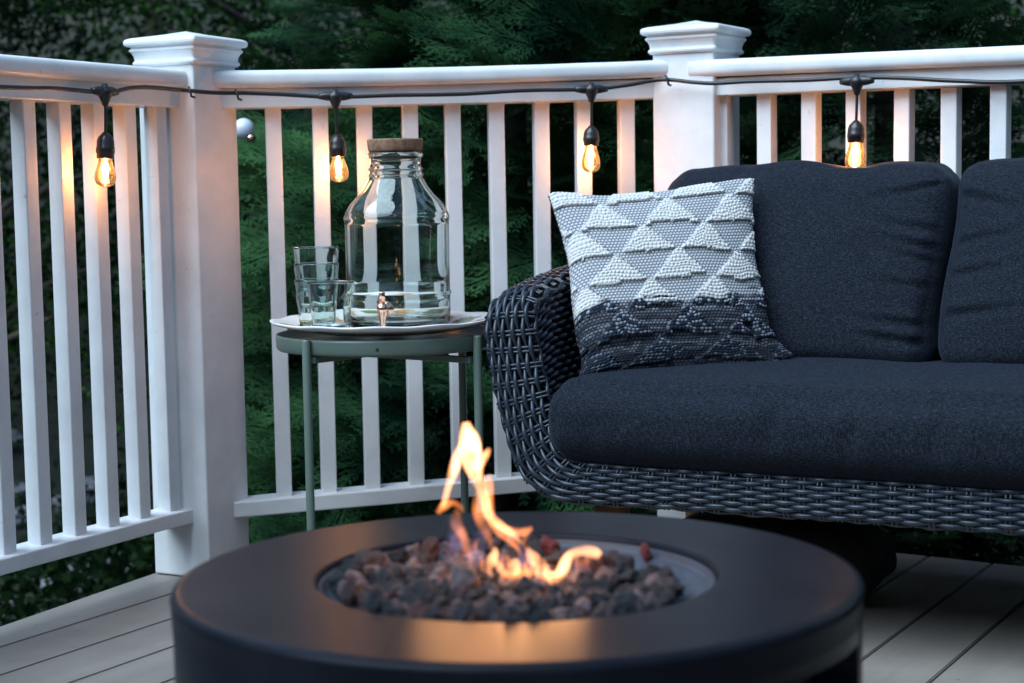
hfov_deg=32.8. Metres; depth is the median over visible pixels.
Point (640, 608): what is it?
lava rock
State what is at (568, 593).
lava rock
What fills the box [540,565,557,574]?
lava rock
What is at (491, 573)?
lava rock
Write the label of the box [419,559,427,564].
lava rock
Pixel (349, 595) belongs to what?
lava rock
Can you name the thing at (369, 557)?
lava rock
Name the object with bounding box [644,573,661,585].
lava rock
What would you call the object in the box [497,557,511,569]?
lava rock
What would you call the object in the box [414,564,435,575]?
lava rock
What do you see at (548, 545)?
lava rock
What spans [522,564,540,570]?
lava rock
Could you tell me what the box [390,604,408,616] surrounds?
lava rock
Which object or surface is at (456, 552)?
lava rock
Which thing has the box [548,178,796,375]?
throw pillow
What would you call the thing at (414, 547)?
lava rock
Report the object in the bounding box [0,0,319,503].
broadleaf tree
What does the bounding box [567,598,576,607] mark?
lava rock
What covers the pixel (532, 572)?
lava rock
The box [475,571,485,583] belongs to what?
lava rock
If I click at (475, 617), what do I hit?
lava rock
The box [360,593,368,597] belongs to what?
lava rock
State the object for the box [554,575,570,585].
lava rock
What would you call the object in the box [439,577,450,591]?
lava rock
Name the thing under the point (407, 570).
lava rock
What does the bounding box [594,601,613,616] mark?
lava rock
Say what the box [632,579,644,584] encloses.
lava rock
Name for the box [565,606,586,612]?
lava rock
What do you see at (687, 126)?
fence post
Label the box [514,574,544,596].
lava rock
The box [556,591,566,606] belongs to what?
lava rock
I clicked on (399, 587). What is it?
lava rock
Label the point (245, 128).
globe light
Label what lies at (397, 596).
lava rock
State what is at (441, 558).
lava rock
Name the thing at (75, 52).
broadleaf tree
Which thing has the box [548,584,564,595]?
lava rock
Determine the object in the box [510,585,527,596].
lava rock
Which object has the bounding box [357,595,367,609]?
lava rock
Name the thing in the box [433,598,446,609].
lava rock
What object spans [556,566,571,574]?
lava rock
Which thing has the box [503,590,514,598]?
lava rock
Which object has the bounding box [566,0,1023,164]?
broadleaf tree
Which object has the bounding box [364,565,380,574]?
lava rock
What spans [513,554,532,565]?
lava rock
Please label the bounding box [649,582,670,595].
lava rock
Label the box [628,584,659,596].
lava rock
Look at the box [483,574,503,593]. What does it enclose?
lava rock
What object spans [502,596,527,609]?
lava rock
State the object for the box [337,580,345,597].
lava rock
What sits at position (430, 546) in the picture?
lava rock
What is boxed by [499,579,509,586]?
lava rock
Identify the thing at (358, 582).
lava rock
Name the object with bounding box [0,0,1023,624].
ground
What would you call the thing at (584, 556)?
lava rock
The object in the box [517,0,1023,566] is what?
cypress tree
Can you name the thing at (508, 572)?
lava rock
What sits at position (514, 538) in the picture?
lava rock
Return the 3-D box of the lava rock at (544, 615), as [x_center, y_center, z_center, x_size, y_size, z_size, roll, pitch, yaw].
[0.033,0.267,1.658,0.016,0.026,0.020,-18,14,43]
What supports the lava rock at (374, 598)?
on the fire pit table at (750, 605)
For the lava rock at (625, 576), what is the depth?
1.84 m
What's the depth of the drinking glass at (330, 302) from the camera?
3.30 m
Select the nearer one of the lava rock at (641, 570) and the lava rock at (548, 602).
the lava rock at (548, 602)
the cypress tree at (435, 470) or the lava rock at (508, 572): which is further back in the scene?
the cypress tree at (435, 470)
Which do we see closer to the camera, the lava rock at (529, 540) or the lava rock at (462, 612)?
the lava rock at (462, 612)
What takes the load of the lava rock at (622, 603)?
on the fire pit table at (750, 605)
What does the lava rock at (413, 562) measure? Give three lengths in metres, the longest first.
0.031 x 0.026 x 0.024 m
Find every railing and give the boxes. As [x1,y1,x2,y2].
[0,54,192,575]
[213,60,668,517]
[688,45,1023,178]
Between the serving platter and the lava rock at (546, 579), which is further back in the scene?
the serving platter
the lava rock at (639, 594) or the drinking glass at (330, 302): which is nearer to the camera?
the lava rock at (639, 594)
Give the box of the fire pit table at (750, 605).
[169,511,864,682]
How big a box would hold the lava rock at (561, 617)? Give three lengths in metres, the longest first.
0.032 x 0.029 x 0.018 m
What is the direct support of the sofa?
on the deck
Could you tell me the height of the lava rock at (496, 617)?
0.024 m
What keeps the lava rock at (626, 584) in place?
on the fire pit table at (750, 605)
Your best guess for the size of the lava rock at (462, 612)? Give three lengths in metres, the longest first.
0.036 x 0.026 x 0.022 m
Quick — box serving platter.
[270,310,487,336]
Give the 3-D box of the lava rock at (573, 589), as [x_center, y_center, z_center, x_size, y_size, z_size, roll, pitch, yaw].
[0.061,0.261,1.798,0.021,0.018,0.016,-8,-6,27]
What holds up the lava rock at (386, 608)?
on the fire pit table at (750, 605)
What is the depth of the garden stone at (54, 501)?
10.72 m
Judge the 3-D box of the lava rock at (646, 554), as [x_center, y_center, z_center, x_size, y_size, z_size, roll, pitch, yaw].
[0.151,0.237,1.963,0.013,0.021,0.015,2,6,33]
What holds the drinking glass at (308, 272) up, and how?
in the drinking glass at (303, 306)
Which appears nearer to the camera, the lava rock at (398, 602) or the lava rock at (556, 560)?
the lava rock at (398, 602)
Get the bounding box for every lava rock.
[325,571,346,591]
[334,558,365,577]
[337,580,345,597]
[340,578,361,608]
[345,569,368,588]
[345,574,356,581]
[354,549,383,567]
[355,579,362,592]
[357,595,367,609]
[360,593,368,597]
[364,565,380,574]
[365,570,376,581]
[365,578,374,585]
[366,587,382,613]
[375,562,404,587]
[381,599,394,615]
[382,588,396,601]
[384,582,395,591]
[387,578,403,585]
[388,548,409,564]
[389,584,404,591]
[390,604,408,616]
[391,599,410,609]
[394,591,401,600]
[400,579,435,605]
[402,571,429,585]
[403,566,410,578]
[405,542,418,558]
[405,568,420,573]
[405,602,434,619]
[406,556,420,568]
[410,551,430,563]
[412,577,432,585]
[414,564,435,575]
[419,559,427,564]
[420,536,439,561]
[425,604,444,620]
[429,566,451,583]
[432,578,441,590]
[432,589,447,604]
[432,596,447,607]
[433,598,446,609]
[437,556,450,562]
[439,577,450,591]
[440,557,455,566]
[440,607,449,613]
[441,541,455,555]
[441,588,449,595]
[444,557,481,572]
[444,613,452,621]
[447,583,472,607]
[449,599,463,609]
[450,527,467,552]
[451,562,481,588]
[451,603,473,621]
[452,549,463,556]
[461,538,487,555]
[462,587,488,603]
[464,550,484,559]
[467,612,487,622]
[470,598,502,618]
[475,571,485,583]
[477,558,486,569]
[478,536,489,546]
[480,565,496,573]
[481,570,487,575]
[482,554,500,560]
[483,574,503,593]
[483,580,500,593]
[485,593,506,609]
[486,546,501,553]
[486,560,499,567]
[486,570,499,576]
[488,590,502,595]
[490,530,505,547]
[491,613,501,622]
[497,549,508,558]
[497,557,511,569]
[498,564,526,582]
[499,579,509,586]
[500,606,525,622]
[501,545,535,560]
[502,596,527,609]
[503,582,513,591]
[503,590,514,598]
[506,530,524,550]
[506,555,516,564]
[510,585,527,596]
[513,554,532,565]
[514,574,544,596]
[520,604,540,622]
[522,533,540,549]
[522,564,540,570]
[522,594,531,604]
[526,569,537,575]
[529,545,544,555]
[532,589,543,596]
[532,594,542,604]
[533,559,546,568]
[535,553,541,560]
[535,571,558,595]
[538,594,558,609]
[538,609,555,621]
[540,534,560,554]
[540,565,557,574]
[541,554,565,568]
[542,609,557,617]
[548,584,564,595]
[553,549,566,554]
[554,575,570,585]
[554,607,567,613]
[555,613,568,621]
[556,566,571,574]
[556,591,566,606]
[560,554,580,569]
[563,549,581,565]
[563,588,572,600]
[565,568,588,586]
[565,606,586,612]
[566,586,576,594]
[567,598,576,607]
[567,612,582,620]
[573,587,586,599]
[573,597,593,613]
[575,566,593,579]
[576,609,590,618]
[577,550,603,563]
[579,574,614,594]
[583,554,615,574]
[585,590,611,608]
[590,611,603,618]
[594,566,617,587]
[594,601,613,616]
[607,550,634,568]
[608,589,637,604]
[609,592,637,615]
[611,565,635,588]
[613,589,624,594]
[614,586,627,590]
[619,583,631,587]
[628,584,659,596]
[629,568,638,577]
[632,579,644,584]
[634,589,645,599]
[636,603,642,611]
[637,598,645,610]
[638,568,646,575]
[638,571,652,579]
[640,542,652,561]
[641,590,662,610]
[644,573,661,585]
[645,563,660,572]
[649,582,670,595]
[657,577,683,599]
[658,566,677,578]
[659,591,675,606]
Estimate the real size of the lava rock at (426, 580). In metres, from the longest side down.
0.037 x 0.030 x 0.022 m
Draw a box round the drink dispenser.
[344,138,450,327]
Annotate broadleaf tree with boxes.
[0,0,207,402]
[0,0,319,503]
[0,0,612,513]
[0,0,634,370]
[70,0,1020,451]
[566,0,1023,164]
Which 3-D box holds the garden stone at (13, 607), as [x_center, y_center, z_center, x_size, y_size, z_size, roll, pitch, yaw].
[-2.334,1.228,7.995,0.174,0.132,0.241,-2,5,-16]
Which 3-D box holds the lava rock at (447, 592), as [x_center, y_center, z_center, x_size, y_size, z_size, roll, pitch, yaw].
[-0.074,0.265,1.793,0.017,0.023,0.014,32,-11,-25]
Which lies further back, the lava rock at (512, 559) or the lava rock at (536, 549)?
the lava rock at (536, 549)
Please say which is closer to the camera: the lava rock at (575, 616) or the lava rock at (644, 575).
the lava rock at (575, 616)
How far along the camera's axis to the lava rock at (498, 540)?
2.02 m
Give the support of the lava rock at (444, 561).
on the fire pit table at (750, 605)
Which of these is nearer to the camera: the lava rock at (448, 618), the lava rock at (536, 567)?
the lava rock at (448, 618)
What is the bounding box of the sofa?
[484,158,1023,534]
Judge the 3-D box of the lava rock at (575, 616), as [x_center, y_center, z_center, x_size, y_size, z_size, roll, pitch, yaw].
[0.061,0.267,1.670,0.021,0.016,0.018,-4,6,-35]
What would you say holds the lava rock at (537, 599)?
on the fire pit table at (750, 605)
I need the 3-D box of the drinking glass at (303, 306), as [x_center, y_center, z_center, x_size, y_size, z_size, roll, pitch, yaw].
[-0.385,-0.074,3.441,0.090,0.097,0.089,-1,5,0]
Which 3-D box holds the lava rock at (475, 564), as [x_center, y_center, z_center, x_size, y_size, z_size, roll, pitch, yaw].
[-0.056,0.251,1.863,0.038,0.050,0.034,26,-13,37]
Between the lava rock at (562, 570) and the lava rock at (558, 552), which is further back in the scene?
the lava rock at (558, 552)
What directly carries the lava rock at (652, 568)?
on the fire pit table at (750, 605)
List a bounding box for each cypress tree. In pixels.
[111,0,845,544]
[295,0,1022,565]
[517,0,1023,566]
[909,105,1023,565]
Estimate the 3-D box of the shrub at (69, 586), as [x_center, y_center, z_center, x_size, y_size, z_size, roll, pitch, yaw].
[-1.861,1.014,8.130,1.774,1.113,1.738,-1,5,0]
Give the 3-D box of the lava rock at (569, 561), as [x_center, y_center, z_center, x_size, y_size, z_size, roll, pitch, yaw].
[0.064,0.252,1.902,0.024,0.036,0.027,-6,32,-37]
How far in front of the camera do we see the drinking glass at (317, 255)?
3.40 m
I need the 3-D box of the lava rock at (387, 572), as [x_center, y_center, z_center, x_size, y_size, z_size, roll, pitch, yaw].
[-0.128,0.259,1.868,0.034,0.046,0.028,8,12,42]
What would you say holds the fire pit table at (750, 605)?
on the deck
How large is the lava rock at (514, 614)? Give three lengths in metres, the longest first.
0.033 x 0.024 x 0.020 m
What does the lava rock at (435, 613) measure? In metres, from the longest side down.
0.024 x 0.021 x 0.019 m
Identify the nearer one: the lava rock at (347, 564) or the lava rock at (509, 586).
the lava rock at (509, 586)
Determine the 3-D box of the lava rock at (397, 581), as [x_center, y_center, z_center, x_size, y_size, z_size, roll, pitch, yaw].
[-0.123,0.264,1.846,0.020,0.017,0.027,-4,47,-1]
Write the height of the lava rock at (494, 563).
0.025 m
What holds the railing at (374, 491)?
attached to the fence post at (205, 250)
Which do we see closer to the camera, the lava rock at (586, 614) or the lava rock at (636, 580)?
the lava rock at (586, 614)
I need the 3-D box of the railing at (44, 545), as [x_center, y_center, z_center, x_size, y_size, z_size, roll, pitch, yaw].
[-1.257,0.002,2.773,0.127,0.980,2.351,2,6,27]
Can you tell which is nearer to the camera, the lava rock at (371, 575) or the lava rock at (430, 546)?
the lava rock at (371, 575)
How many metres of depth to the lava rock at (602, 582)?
1.79 m
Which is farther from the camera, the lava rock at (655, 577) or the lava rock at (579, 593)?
the lava rock at (655, 577)
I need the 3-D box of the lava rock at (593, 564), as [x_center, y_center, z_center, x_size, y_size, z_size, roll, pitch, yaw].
[0.095,0.251,1.889,0.040,0.042,0.024,-3,5,-19]
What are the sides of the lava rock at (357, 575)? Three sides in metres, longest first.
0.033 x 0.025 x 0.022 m
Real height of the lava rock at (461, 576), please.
0.052 m
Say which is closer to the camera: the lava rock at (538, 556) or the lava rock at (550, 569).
the lava rock at (550, 569)
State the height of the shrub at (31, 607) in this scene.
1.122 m
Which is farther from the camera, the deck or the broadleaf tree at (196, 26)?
the broadleaf tree at (196, 26)
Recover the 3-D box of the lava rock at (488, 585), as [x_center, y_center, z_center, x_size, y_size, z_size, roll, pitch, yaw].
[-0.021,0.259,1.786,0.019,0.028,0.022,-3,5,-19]
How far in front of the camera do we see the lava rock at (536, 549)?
1.98 m
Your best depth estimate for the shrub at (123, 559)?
7.36 m
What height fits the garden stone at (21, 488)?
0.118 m
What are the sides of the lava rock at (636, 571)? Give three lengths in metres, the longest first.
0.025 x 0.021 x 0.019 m
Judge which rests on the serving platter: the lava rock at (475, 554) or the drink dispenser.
the drink dispenser
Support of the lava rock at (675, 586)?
on the fire pit table at (750, 605)
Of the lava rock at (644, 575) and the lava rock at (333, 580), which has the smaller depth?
the lava rock at (333, 580)
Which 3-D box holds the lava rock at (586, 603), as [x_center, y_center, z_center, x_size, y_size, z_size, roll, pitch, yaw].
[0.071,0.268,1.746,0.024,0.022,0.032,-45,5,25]
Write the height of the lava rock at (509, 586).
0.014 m
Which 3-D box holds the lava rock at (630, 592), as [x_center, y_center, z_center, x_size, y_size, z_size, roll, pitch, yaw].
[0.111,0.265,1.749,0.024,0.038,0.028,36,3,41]
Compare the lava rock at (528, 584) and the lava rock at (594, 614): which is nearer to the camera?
the lava rock at (594, 614)
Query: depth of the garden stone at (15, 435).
12.47 m
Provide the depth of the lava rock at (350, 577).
1.84 m
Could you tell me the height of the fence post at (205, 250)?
1.188 m
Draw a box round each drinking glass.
[293,246,338,263]
[294,262,338,280]
[294,279,339,325]
[307,280,353,332]
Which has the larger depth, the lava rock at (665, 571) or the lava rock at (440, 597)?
the lava rock at (665, 571)
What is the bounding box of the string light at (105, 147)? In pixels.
[0,74,1023,186]
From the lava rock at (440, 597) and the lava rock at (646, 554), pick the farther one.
the lava rock at (646, 554)
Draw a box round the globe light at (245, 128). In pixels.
[236,118,255,142]
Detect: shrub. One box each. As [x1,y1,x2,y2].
[0,458,154,624]
[0,485,315,626]
[0,500,153,624]
[58,499,332,583]
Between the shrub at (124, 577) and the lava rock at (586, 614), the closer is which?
the lava rock at (586, 614)
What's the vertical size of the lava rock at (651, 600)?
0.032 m
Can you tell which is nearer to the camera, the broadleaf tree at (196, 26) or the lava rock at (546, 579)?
the lava rock at (546, 579)
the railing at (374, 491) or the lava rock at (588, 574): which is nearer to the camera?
the lava rock at (588, 574)
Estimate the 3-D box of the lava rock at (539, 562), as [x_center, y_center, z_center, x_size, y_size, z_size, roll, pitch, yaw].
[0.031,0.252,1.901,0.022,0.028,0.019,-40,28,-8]
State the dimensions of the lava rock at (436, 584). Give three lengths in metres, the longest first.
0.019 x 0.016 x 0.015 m
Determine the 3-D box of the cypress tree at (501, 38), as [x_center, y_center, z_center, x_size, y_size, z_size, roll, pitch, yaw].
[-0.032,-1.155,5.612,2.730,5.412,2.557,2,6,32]
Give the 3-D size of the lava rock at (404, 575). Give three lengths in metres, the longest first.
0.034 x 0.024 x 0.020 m
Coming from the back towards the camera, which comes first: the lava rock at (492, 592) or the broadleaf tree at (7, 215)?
the broadleaf tree at (7, 215)
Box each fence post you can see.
[123,31,248,575]
[640,21,750,518]
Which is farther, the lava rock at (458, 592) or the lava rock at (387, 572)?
the lava rock at (387, 572)
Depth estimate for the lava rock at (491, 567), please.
1.88 m
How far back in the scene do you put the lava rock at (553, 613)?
1.71 m
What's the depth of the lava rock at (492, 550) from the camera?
2.00 m
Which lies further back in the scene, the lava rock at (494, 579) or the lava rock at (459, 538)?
the lava rock at (459, 538)
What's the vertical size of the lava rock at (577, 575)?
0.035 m
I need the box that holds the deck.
[0,553,1023,682]
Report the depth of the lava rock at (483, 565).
1.91 m
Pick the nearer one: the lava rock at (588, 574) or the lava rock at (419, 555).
the lava rock at (588, 574)
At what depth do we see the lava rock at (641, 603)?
1.73 m
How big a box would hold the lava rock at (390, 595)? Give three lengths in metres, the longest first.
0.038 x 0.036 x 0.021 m
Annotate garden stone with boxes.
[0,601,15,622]
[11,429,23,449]
[14,481,25,499]
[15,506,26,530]
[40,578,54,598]
[51,495,61,512]
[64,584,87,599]
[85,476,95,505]
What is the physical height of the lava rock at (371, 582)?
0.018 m
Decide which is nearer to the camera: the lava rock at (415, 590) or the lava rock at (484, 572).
the lava rock at (415, 590)
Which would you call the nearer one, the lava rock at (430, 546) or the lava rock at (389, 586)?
the lava rock at (389, 586)
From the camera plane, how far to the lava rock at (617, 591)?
1.78 m
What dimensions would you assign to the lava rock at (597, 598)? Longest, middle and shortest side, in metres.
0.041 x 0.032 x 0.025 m
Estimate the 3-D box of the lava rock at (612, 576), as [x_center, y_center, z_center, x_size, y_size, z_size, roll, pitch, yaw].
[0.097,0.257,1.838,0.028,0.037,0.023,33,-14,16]
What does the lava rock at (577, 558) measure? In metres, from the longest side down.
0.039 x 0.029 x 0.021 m
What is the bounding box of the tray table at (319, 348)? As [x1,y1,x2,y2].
[276,325,486,530]
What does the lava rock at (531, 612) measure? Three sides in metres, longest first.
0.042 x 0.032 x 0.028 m
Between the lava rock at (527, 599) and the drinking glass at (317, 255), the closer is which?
the lava rock at (527, 599)
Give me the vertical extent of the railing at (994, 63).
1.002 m
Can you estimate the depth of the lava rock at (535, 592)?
1.78 m
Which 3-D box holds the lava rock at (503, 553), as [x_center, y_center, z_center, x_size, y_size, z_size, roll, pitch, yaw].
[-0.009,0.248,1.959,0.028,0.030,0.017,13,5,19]
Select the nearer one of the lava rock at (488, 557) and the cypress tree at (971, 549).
the lava rock at (488, 557)
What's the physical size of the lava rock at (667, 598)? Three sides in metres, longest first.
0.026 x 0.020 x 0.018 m
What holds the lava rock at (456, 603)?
on the fire pit table at (750, 605)
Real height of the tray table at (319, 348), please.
0.556 m
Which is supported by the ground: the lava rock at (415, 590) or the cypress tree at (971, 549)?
the cypress tree at (971, 549)
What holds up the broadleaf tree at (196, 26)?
on the ground
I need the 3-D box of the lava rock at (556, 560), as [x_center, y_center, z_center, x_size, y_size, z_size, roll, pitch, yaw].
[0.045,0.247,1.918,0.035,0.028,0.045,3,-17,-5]
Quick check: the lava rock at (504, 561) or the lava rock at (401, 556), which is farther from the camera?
the lava rock at (401, 556)
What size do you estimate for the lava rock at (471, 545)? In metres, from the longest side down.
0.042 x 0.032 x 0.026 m
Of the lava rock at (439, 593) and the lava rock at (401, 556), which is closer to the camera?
the lava rock at (439, 593)
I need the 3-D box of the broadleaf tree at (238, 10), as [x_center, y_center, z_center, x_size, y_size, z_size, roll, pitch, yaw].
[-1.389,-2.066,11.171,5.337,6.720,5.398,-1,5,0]
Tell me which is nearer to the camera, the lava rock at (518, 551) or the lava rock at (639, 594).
the lava rock at (639, 594)
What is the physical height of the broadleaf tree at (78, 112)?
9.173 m
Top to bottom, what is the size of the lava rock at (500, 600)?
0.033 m
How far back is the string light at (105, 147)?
3.73 m
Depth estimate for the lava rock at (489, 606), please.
1.70 m
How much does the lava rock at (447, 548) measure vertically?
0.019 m
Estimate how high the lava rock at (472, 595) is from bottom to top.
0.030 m
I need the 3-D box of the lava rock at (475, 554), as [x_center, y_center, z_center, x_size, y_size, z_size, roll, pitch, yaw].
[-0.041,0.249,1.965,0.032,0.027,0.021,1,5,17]
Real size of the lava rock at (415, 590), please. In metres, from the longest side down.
0.048 x 0.034 x 0.029 m
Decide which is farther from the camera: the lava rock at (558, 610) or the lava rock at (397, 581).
the lava rock at (397, 581)
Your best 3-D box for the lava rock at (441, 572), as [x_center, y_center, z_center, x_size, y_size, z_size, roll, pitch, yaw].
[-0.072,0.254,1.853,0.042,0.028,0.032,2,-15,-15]
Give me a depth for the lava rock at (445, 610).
1.73 m
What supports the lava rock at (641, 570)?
on the fire pit table at (750, 605)
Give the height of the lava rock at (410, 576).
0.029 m

